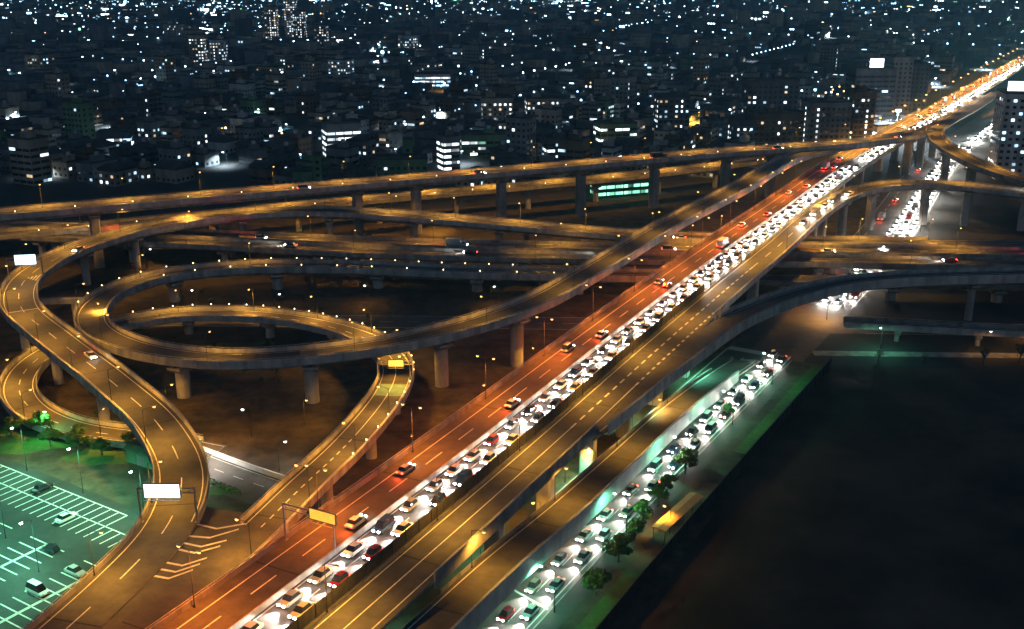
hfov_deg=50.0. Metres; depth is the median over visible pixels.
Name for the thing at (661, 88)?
city house
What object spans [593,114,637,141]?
apartment building
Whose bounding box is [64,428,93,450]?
bushy tree
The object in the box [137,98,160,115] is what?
dark windows
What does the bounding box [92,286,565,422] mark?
undergrowth
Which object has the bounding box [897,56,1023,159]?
distant traffic
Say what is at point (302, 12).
lit windows
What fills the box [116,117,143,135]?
city house
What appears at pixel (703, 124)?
city house
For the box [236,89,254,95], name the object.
dark windows
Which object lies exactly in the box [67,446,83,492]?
car park lamp
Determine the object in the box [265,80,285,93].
dark windows
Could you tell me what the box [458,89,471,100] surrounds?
city house
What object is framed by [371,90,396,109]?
city block
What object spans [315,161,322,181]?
dark windows
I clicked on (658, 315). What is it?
van
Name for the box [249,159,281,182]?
city house
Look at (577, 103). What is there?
city house
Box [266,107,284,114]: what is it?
dark windows
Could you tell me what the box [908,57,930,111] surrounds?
apartment building
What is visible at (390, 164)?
plant hall
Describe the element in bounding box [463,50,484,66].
dark windows
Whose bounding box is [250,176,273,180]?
dark windows
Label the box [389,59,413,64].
dark windows
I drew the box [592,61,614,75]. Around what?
city block
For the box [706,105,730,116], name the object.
city house
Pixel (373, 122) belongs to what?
city house
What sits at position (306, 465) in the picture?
street lamp
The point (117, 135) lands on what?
apartment building
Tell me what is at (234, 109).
city block
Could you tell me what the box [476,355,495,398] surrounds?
street lamp
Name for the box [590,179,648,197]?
workshop
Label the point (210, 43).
lit windows
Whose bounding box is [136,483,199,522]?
sign gantry
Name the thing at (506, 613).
car
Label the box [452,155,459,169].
dark windows
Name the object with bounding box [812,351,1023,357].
path
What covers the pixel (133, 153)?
dark windows
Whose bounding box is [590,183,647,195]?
lit windows
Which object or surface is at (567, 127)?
city block
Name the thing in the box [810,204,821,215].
box lorry
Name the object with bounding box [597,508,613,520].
sedan car
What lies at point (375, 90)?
city block
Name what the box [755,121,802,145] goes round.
dark windows
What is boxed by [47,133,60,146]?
dark windows
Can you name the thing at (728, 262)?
sedan car
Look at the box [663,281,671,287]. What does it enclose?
car
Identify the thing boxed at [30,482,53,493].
sedan car
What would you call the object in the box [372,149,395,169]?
city house
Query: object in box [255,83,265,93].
dark windows
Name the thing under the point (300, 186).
van
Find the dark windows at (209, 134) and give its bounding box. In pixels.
[183,134,210,149]
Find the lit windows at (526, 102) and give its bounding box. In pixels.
[526,102,557,113]
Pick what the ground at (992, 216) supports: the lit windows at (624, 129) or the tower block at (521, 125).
the tower block at (521, 125)
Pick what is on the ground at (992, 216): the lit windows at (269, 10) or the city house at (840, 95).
the city house at (840, 95)
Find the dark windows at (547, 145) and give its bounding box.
[542,141,557,156]
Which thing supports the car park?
on the interchange ground at (214, 404)
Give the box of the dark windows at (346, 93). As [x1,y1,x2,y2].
[346,93,371,102]
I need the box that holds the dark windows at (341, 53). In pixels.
[317,53,341,57]
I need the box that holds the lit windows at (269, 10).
[264,10,278,39]
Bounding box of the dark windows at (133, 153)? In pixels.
[132,152,158,161]
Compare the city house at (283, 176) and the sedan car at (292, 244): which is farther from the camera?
the city house at (283, 176)
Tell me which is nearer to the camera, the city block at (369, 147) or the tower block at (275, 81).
the city block at (369, 147)
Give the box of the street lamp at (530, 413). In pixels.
[519,412,532,450]
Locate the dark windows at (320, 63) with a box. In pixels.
[303,63,320,83]
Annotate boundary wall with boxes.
[203,446,285,479]
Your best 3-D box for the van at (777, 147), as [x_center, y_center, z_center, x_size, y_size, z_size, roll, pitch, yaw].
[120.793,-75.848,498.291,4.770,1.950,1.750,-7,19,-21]
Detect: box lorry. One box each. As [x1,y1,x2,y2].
[445,238,467,245]
[650,151,666,158]
[716,237,729,248]
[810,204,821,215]
[822,162,829,169]
[828,192,840,202]
[834,173,842,181]
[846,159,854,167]
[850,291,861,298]
[878,212,885,220]
[905,212,913,222]
[912,203,919,212]
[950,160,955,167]
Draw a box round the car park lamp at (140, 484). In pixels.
[129,469,143,510]
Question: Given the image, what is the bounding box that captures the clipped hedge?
[209,477,242,494]
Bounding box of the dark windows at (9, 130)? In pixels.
[5,129,20,135]
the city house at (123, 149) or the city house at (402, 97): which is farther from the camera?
the city house at (402, 97)
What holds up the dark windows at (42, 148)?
in the tower block at (29, 157)
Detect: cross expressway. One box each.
[0,221,1023,273]
[3,228,1023,274]
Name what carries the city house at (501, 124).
on the ground at (992, 216)
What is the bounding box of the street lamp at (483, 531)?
[471,530,486,567]
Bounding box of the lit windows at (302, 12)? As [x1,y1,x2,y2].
[293,12,306,36]
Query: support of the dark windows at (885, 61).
in the apartment building at (902, 61)
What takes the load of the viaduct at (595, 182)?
on the ground at (992, 216)
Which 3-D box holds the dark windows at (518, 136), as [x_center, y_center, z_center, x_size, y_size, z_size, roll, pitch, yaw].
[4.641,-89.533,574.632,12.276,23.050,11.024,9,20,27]
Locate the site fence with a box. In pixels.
[595,358,831,628]
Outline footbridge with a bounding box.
[843,315,1023,345]
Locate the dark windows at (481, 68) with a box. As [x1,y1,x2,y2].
[481,68,497,83]
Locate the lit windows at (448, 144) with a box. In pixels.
[437,141,458,169]
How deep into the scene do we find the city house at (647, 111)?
733.51 m
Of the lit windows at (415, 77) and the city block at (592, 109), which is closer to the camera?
the city block at (592, 109)
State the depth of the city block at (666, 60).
1042.11 m
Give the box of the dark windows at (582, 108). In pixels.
[582,108,602,119]
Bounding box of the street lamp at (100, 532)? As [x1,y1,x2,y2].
[88,530,103,575]
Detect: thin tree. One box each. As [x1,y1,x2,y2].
[874,349,886,361]
[920,352,929,364]
[978,348,990,363]
[1014,344,1023,362]
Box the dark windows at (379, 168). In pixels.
[377,167,425,176]
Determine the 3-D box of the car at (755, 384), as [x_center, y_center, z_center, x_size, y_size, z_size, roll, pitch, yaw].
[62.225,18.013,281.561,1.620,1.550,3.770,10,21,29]
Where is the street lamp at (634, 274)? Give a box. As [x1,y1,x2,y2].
[627,257,643,291]
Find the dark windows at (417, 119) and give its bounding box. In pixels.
[403,117,422,125]
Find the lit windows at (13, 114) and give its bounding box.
[0,114,18,117]
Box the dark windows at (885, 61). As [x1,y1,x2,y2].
[885,61,912,114]
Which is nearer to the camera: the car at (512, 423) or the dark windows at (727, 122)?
the car at (512, 423)
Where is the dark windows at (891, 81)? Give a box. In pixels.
[844,74,895,120]
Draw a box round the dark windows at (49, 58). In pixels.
[25,58,54,69]
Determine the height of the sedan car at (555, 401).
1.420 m
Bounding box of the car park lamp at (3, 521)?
[0,503,6,537]
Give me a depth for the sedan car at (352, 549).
175.55 m
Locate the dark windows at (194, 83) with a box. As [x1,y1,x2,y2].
[194,83,214,87]
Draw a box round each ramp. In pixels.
[0,205,1023,628]
[0,304,414,628]
[403,359,755,628]
[592,266,1023,440]
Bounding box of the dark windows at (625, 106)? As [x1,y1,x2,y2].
[614,106,625,113]
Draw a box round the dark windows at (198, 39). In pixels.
[190,39,207,58]
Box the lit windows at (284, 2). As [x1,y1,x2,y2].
[284,2,296,35]
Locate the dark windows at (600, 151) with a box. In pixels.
[590,151,600,173]
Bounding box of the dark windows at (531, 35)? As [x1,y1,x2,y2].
[531,35,551,46]
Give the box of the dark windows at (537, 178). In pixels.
[534,174,569,179]
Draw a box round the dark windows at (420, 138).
[419,137,436,144]
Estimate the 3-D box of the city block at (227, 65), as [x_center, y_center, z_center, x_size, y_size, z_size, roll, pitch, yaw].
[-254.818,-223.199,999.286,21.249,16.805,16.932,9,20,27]
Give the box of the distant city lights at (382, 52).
[1,0,1023,133]
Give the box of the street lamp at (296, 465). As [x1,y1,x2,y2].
[294,464,309,496]
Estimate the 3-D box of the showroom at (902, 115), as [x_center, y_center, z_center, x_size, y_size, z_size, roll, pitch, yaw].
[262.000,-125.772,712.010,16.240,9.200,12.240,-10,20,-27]
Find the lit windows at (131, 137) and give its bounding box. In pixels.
[106,137,133,145]
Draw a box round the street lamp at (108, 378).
[108,365,119,399]
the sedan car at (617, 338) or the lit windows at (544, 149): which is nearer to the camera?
the sedan car at (617, 338)
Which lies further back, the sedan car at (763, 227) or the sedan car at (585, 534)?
the sedan car at (763, 227)
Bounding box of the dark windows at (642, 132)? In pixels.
[637,125,646,138]
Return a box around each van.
[25,579,48,597]
[297,184,310,188]
[372,513,394,533]
[454,468,472,485]
[463,248,477,254]
[474,169,482,173]
[561,341,574,352]
[569,364,582,377]
[648,457,662,472]
[653,311,663,320]
[662,245,675,249]
[697,268,706,276]
[700,409,712,422]
[704,420,716,433]
[715,255,723,262]
[733,250,741,258]
[733,393,744,405]
[773,145,781,148]
[786,205,792,211]
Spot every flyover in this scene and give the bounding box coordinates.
[0,95,984,268]
[925,92,1023,205]
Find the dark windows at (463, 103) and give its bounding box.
[441,103,463,115]
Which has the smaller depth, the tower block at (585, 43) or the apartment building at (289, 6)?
the tower block at (585, 43)
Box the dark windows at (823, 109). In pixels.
[802,106,850,141]
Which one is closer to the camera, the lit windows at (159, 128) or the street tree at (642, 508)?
the street tree at (642, 508)
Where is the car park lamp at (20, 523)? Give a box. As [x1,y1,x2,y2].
[18,520,39,571]
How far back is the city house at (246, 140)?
612.96 m
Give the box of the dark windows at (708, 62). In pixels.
[694,62,708,85]
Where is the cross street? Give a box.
[123,313,1023,335]
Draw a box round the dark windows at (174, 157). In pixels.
[159,154,189,162]
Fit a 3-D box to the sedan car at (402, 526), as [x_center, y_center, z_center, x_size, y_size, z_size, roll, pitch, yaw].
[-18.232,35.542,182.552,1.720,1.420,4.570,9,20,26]
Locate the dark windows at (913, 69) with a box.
[909,69,928,109]
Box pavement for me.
[533,360,822,628]
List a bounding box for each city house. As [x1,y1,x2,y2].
[0,117,32,137]
[0,126,5,141]
[0,143,8,156]
[0,152,11,171]
[48,146,62,164]
[49,113,63,126]
[51,152,83,178]
[53,122,65,136]
[56,130,90,147]
[59,138,94,154]
[87,138,116,154]
[93,110,102,125]
[97,159,138,186]
[104,155,138,163]
[108,140,131,157]
[109,113,137,127]
[116,105,137,115]
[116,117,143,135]
[131,137,167,145]
[137,158,155,179]
[154,159,194,183]
[160,119,190,141]
[165,106,184,112]
[178,92,202,104]
[178,100,203,112]
[186,113,210,124]
[191,144,219,166]
[195,91,219,103]
[204,99,221,110]
[207,111,222,121]
[207,135,236,153]
[212,127,234,137]
[235,135,264,154]
[237,141,266,162]
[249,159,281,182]
[253,118,282,131]
[260,138,291,150]
[273,126,307,138]
[273,164,302,184]
[281,130,312,153]
[289,91,310,97]
[302,121,321,140]
[307,105,331,121]
[324,101,353,114]
[326,158,359,180]
[327,93,346,102]
[328,111,354,117]
[353,108,374,114]
[358,114,379,129]
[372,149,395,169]
[378,111,402,130]
[378,125,396,147]
[390,92,412,102]
[396,145,432,162]
[408,93,433,102]
[418,143,436,160]
[426,118,457,127]
[451,124,471,133]
[453,65,479,79]
[454,115,469,127]
[455,165,487,186]
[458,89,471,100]
[469,118,497,129]
[472,80,495,90]
[498,119,505,129]
[536,122,554,137]
[537,136,541,155]
[560,104,578,118]
[566,99,582,116]
[575,90,595,97]
[596,89,610,96]
[614,137,643,154]
[620,150,649,170]
[622,149,628,155]
[637,106,652,115]
[637,142,665,164]
[648,84,671,98]
[649,137,679,152]
[654,122,680,141]
[663,131,690,150]
[676,126,698,149]
[688,160,720,177]
[690,99,694,107]
[690,124,711,145]
[698,119,717,140]
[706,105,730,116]
[720,66,744,80]
[825,92,843,97]
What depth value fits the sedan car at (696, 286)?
315.51 m
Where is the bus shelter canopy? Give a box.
[651,492,703,542]
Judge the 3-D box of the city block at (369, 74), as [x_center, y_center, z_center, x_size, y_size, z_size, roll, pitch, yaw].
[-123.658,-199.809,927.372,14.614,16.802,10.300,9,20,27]
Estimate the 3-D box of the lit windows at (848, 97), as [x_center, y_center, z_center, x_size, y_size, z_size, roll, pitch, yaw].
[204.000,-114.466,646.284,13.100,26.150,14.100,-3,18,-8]
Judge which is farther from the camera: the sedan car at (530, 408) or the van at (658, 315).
the van at (658, 315)
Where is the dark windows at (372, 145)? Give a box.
[359,145,378,165]
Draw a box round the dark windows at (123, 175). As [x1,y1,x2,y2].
[105,174,136,184]
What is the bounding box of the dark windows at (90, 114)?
[63,108,93,136]
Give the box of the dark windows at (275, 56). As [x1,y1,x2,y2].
[275,56,292,67]
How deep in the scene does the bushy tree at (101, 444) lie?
241.92 m
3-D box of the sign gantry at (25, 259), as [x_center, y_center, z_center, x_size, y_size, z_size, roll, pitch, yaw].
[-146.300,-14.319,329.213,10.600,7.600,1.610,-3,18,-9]
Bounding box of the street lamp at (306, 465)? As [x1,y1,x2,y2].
[304,463,327,508]
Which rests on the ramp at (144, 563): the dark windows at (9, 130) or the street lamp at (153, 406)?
the street lamp at (153, 406)
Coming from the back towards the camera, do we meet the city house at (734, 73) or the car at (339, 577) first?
the city house at (734, 73)
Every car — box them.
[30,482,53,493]
[42,542,59,554]
[54,511,78,523]
[64,564,86,577]
[72,246,83,251]
[84,350,96,359]
[242,620,263,628]
[255,234,266,238]
[277,589,303,608]
[284,242,296,246]
[288,600,314,619]
[308,566,333,583]
[328,570,349,587]
[341,541,364,557]
[344,514,366,529]
[362,543,382,559]
[391,521,412,535]
[396,463,414,475]
[400,497,418,511]
[426,478,442,491]
[429,492,446,505]
[445,463,463,476]
[464,449,481,461]
[480,452,495,463]
[484,433,498,445]
[497,605,514,621]
[504,398,519,408]
[504,433,518,444]
[505,417,518,429]
[520,603,539,619]
[522,404,536,415]
[525,577,541,592]
[531,411,544,422]
[539,391,550,401]
[546,577,564,592]
[548,397,562,407]
[552,551,567,565]
[554,379,567,389]
[568,382,581,391]
[574,549,591,563]
[576,528,592,541]
[582,357,594,366]
[586,367,598,375]
[595,330,607,337]
[596,527,610,540]
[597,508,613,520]
[598,345,608,353]
[606,351,617,359]
[611,335,622,343]
[619,505,633,517]
[622,326,632,334]
[623,337,634,344]
[623,484,638,495]
[634,317,645,324]
[640,324,651,331]
[645,480,659,490]
[646,308,656,315]
[655,278,663,284]
[658,299,667,306]
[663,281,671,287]
[666,303,675,310]
[667,443,680,453]
[668,458,679,469]
[669,290,678,297]
[678,294,687,300]
[679,283,686,290]
[685,426,698,435]
[689,276,698,282]
[689,438,700,448]
[692,283,701,289]
[705,273,714,279]
[706,263,713,269]
[714,266,723,272]
[714,400,725,408]
[720,410,730,418]
[723,252,730,257]
[724,259,732,265]
[728,386,739,394]
[730,246,738,251]
[736,241,744,246]
[741,374,752,382]
[742,245,749,251]
[744,236,752,241]
[750,380,759,388]
[751,239,758,244]
[757,360,766,367]
[759,225,766,230]
[760,232,767,237]
[762,368,772,375]
[767,220,774,224]
[768,349,776,357]
[776,354,786,362]
[821,248,834,251]
[834,297,841,303]
[942,257,957,261]
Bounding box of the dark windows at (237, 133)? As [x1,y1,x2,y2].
[236,132,262,139]
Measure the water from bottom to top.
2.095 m
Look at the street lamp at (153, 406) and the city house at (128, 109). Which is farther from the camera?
the city house at (128, 109)
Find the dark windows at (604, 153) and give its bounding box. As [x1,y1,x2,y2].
[603,150,621,154]
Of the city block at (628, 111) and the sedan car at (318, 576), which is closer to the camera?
the sedan car at (318, 576)
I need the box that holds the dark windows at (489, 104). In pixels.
[481,104,505,119]
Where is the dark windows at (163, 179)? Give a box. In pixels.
[157,176,193,181]
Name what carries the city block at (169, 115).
on the ground at (992, 216)
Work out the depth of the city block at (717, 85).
845.46 m
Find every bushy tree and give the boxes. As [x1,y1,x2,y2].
[0,416,23,437]
[24,410,53,427]
[36,426,62,447]
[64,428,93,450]
[67,424,88,432]
[89,437,111,454]
[119,431,134,443]
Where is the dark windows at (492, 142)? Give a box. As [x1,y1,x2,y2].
[460,139,505,155]
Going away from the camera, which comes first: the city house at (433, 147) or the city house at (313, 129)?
the city house at (433, 147)
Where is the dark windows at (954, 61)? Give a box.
[934,61,954,76]
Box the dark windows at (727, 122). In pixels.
[710,122,727,135]
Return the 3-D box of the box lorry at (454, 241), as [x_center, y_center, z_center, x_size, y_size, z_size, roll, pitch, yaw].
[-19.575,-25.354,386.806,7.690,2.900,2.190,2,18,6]
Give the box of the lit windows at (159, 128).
[138,128,159,136]
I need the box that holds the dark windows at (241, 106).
[241,106,265,112]
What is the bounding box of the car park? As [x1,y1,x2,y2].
[0,456,139,628]
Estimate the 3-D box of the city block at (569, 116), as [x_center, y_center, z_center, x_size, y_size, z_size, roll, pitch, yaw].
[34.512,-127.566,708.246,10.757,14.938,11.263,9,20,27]
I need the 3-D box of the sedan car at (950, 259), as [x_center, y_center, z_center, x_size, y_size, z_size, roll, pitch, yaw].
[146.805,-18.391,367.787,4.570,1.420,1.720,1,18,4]
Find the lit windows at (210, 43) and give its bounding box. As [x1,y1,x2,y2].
[210,43,227,59]
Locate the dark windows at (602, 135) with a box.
[594,128,636,139]
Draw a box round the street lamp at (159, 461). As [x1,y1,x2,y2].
[147,460,162,502]
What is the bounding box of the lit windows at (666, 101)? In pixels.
[653,99,687,127]
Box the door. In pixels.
[136,455,144,466]
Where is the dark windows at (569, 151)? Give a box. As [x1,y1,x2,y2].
[558,149,589,177]
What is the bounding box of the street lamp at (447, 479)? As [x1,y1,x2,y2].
[436,477,450,520]
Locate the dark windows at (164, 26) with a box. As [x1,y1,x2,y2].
[164,26,184,34]
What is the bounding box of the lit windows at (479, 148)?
[462,142,485,154]
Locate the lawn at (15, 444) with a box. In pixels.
[0,431,237,494]
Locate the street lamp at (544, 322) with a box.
[535,316,553,355]
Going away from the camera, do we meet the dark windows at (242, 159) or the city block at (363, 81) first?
the dark windows at (242, 159)
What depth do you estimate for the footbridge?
312.42 m
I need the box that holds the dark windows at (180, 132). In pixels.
[161,131,181,139]
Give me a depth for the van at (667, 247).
380.81 m
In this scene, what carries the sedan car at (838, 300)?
on the road at (799, 332)
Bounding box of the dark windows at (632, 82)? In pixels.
[612,82,635,109]
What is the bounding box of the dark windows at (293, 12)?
[293,12,306,36]
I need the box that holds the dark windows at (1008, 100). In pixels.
[989,96,1023,171]
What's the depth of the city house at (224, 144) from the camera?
617.34 m
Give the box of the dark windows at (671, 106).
[653,99,688,126]
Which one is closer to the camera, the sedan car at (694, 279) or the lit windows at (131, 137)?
the sedan car at (694, 279)
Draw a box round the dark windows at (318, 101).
[297,101,318,112]
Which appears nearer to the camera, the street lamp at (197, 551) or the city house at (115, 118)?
the street lamp at (197, 551)
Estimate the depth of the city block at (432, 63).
1037.22 m
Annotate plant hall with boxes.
[292,166,312,183]
[375,153,427,176]
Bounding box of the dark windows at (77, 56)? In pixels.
[54,56,80,60]
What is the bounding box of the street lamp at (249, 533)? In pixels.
[234,518,251,553]
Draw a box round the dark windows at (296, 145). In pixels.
[291,142,311,151]
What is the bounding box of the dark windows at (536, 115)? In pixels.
[536,115,561,127]
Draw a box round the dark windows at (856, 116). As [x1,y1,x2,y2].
[845,97,874,138]
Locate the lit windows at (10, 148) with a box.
[9,147,51,181]
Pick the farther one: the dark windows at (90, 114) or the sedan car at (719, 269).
the dark windows at (90, 114)
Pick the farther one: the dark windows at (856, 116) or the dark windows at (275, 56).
the dark windows at (275, 56)
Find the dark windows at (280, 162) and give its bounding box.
[269,158,297,166]
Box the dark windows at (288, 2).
[284,2,295,35]
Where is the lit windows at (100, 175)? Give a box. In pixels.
[99,171,135,183]
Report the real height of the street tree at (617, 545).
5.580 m
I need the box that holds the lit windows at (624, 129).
[594,126,635,141]
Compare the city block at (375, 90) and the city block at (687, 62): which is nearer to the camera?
the city block at (375, 90)
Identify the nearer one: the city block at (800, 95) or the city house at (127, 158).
the city house at (127, 158)
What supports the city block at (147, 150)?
on the ground at (992, 216)
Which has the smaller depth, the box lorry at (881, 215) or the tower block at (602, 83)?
the box lorry at (881, 215)
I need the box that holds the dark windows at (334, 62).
[328,62,352,73]
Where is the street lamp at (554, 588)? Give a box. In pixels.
[538,564,554,611]
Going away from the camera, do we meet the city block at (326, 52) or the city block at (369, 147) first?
the city block at (369, 147)
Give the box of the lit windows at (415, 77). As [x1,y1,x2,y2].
[415,77,450,85]
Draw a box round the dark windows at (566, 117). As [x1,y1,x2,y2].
[562,115,575,125]
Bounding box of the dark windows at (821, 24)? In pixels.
[804,24,821,40]
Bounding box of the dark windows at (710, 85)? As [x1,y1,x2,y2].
[710,85,725,98]
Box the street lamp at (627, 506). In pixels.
[613,492,627,533]
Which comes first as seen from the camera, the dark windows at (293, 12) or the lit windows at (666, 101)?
the lit windows at (666, 101)
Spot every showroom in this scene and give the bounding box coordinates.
[873,120,896,133]
[900,112,913,118]
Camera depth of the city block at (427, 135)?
638.78 m
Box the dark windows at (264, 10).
[264,10,278,35]
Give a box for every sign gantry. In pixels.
[5,254,44,278]
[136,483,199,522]
[282,502,336,554]
[377,359,414,378]
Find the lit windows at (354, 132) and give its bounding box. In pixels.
[322,130,360,155]
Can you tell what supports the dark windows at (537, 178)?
in the city block at (545, 158)
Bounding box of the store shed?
[123,439,151,468]
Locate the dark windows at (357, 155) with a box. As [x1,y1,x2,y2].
[326,154,358,164]
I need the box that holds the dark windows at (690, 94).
[690,94,710,104]
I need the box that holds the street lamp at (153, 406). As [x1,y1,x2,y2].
[142,405,156,444]
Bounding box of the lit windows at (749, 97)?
[742,86,787,111]
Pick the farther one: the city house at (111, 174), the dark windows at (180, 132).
the dark windows at (180, 132)
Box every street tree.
[581,568,611,595]
[600,532,633,561]
[626,518,646,539]
[633,498,653,518]
[647,483,669,506]
[660,474,677,489]
[673,446,698,473]
[723,403,735,416]
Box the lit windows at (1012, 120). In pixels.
[988,97,1023,171]
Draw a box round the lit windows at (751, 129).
[728,127,752,136]
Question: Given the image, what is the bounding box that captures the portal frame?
[41,297,83,322]
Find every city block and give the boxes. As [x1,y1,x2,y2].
[0,100,19,118]
[34,120,60,146]
[51,48,80,60]
[71,143,104,157]
[75,151,117,182]
[76,46,103,60]
[77,90,105,108]
[86,78,108,96]
[90,89,107,96]
[96,94,126,109]
[130,138,160,164]
[136,113,165,138]
[141,84,162,92]
[154,107,185,124]
[157,139,191,163]
[158,85,185,99]
[181,120,211,150]
[193,72,215,88]
[209,71,229,87]
[216,60,246,72]
[221,97,239,109]
[222,88,242,101]
[222,104,253,121]
[228,77,255,97]
[229,67,249,81]
[229,110,252,137]
[235,119,263,141]
[239,93,266,113]
[243,74,265,94]
[254,119,278,140]
[256,61,285,75]
[266,95,284,115]
[267,142,299,168]
[274,50,297,67]
[293,52,317,58]
[293,55,318,68]
[295,89,319,114]
[295,151,330,180]
[317,45,341,57]
[325,139,358,164]
[329,73,349,92]
[340,94,368,111]
[342,111,369,133]
[345,82,371,103]
[346,131,379,167]
[355,68,375,79]
[356,76,378,86]
[363,83,381,94]
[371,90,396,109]
[373,104,396,116]
[388,51,413,64]
[388,123,414,153]
[399,104,423,126]
[412,98,435,123]
[418,57,443,70]
[418,121,446,145]
[439,94,464,117]
[444,43,461,55]
[449,79,467,94]
[466,88,485,101]
[469,58,486,67]
[471,119,495,129]
[489,141,517,167]
[491,81,515,96]
[498,148,532,182]
[512,95,524,113]
[530,90,550,94]
[533,152,570,189]
[555,122,589,136]
[561,105,576,126]
[578,94,595,102]
[581,98,603,121]
[587,93,613,118]
[590,142,601,175]
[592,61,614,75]
[600,137,621,157]
[608,62,625,74]
[611,96,626,114]
[619,108,642,116]
[623,110,647,139]
[632,51,655,64]
[634,56,662,75]
[636,77,656,96]
[649,49,672,60]
[649,54,670,67]
[651,68,667,79]
[654,64,674,79]
[680,53,708,69]
[689,84,711,104]
[700,111,728,137]
[709,75,726,99]
[714,93,736,114]
[724,133,754,159]
[733,94,740,110]
[744,67,759,76]
[770,58,793,73]
[794,67,814,78]
[798,91,802,101]
[798,100,801,109]
[799,79,812,97]
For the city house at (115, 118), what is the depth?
701.44 m
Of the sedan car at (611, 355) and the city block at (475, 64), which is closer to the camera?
the sedan car at (611, 355)
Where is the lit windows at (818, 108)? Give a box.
[803,108,819,141]
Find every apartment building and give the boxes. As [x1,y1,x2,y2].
[97,127,133,145]
[188,30,208,61]
[209,35,228,60]
[263,3,279,39]
[283,0,296,37]
[292,7,306,37]
[314,21,328,46]
[321,114,360,157]
[436,126,459,171]
[460,125,505,156]
[481,90,512,120]
[524,91,559,113]
[541,129,568,157]
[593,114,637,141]
[652,88,690,131]
[727,110,755,138]
[740,73,799,114]
[747,104,804,145]
[801,93,852,142]
[844,58,897,120]
[845,82,877,138]
[884,49,914,115]
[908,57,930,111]
[988,81,1023,179]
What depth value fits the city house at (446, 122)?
680.34 m
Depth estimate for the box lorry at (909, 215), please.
458.41 m
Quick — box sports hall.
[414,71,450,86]
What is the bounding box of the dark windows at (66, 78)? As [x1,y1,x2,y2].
[46,78,68,96]
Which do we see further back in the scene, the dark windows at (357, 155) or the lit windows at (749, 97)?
the lit windows at (749, 97)
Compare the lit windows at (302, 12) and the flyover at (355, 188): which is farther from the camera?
the lit windows at (302, 12)
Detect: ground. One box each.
[0,0,1023,367]
[0,192,887,628]
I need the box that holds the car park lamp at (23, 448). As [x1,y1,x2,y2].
[11,426,27,470]
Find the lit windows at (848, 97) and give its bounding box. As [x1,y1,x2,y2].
[848,97,872,138]
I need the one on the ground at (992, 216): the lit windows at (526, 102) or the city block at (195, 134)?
the city block at (195, 134)
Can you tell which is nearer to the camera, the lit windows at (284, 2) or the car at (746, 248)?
the car at (746, 248)
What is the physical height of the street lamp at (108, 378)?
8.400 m
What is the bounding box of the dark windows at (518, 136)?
[507,121,534,158]
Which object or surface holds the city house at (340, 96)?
on the ground at (992, 216)
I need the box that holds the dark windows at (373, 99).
[373,99,395,108]
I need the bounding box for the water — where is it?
[630,368,1023,628]
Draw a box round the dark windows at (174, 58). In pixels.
[156,58,175,82]
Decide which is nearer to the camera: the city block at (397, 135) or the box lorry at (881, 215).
the box lorry at (881, 215)
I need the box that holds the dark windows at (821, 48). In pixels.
[820,48,839,69]
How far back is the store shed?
238.45 m
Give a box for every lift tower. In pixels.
[312,152,322,181]
[402,137,412,152]
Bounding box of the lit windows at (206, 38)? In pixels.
[189,38,208,61]
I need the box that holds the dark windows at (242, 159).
[239,157,266,161]
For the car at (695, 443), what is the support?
on the road at (799, 332)
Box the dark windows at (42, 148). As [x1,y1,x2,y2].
[10,146,50,183]
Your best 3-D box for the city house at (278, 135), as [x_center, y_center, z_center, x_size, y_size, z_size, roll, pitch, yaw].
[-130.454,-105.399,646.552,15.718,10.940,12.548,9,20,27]
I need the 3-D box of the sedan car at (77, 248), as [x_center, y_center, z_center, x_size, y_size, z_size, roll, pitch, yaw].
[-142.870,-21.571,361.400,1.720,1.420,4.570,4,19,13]
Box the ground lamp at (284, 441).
[277,440,287,470]
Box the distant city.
[0,0,1023,131]
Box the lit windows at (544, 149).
[542,144,557,157]
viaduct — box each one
[0,156,766,240]
[73,148,1023,403]
[145,54,1023,628]
[310,179,1023,628]
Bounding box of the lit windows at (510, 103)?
[484,103,510,119]
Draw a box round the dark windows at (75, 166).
[54,166,76,176]
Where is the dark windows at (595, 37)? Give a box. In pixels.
[575,37,595,56]
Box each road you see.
[207,456,417,538]
[401,104,994,628]
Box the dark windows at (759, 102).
[741,84,797,113]
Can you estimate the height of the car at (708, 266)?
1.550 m
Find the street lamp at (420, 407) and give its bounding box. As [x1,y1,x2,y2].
[401,402,421,451]
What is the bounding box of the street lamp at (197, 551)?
[175,543,201,607]
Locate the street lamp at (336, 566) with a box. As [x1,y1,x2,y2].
[324,564,339,612]
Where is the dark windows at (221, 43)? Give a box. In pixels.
[210,43,228,59]
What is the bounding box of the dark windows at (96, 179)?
[78,171,97,180]
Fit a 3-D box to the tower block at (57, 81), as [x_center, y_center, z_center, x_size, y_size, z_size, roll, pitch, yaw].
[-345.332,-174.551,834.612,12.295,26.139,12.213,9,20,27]
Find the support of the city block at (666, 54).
on the ground at (992, 216)
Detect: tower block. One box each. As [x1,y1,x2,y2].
[7,128,52,185]
[23,49,55,69]
[44,67,70,96]
[61,95,95,138]
[135,87,162,117]
[154,51,176,82]
[163,21,184,35]
[182,26,204,47]
[184,42,209,53]
[265,68,285,94]
[301,56,321,84]
[327,54,353,73]
[398,31,419,48]
[462,40,485,66]
[467,36,491,56]
[480,58,497,83]
[505,108,537,160]
[530,27,551,46]
[535,101,561,128]
[558,130,590,177]
[575,31,595,57]
[584,67,602,93]
[594,72,610,93]
[610,70,636,111]
[693,54,709,87]
[772,68,788,76]
[804,18,821,40]
[819,40,840,70]
[933,51,954,77]

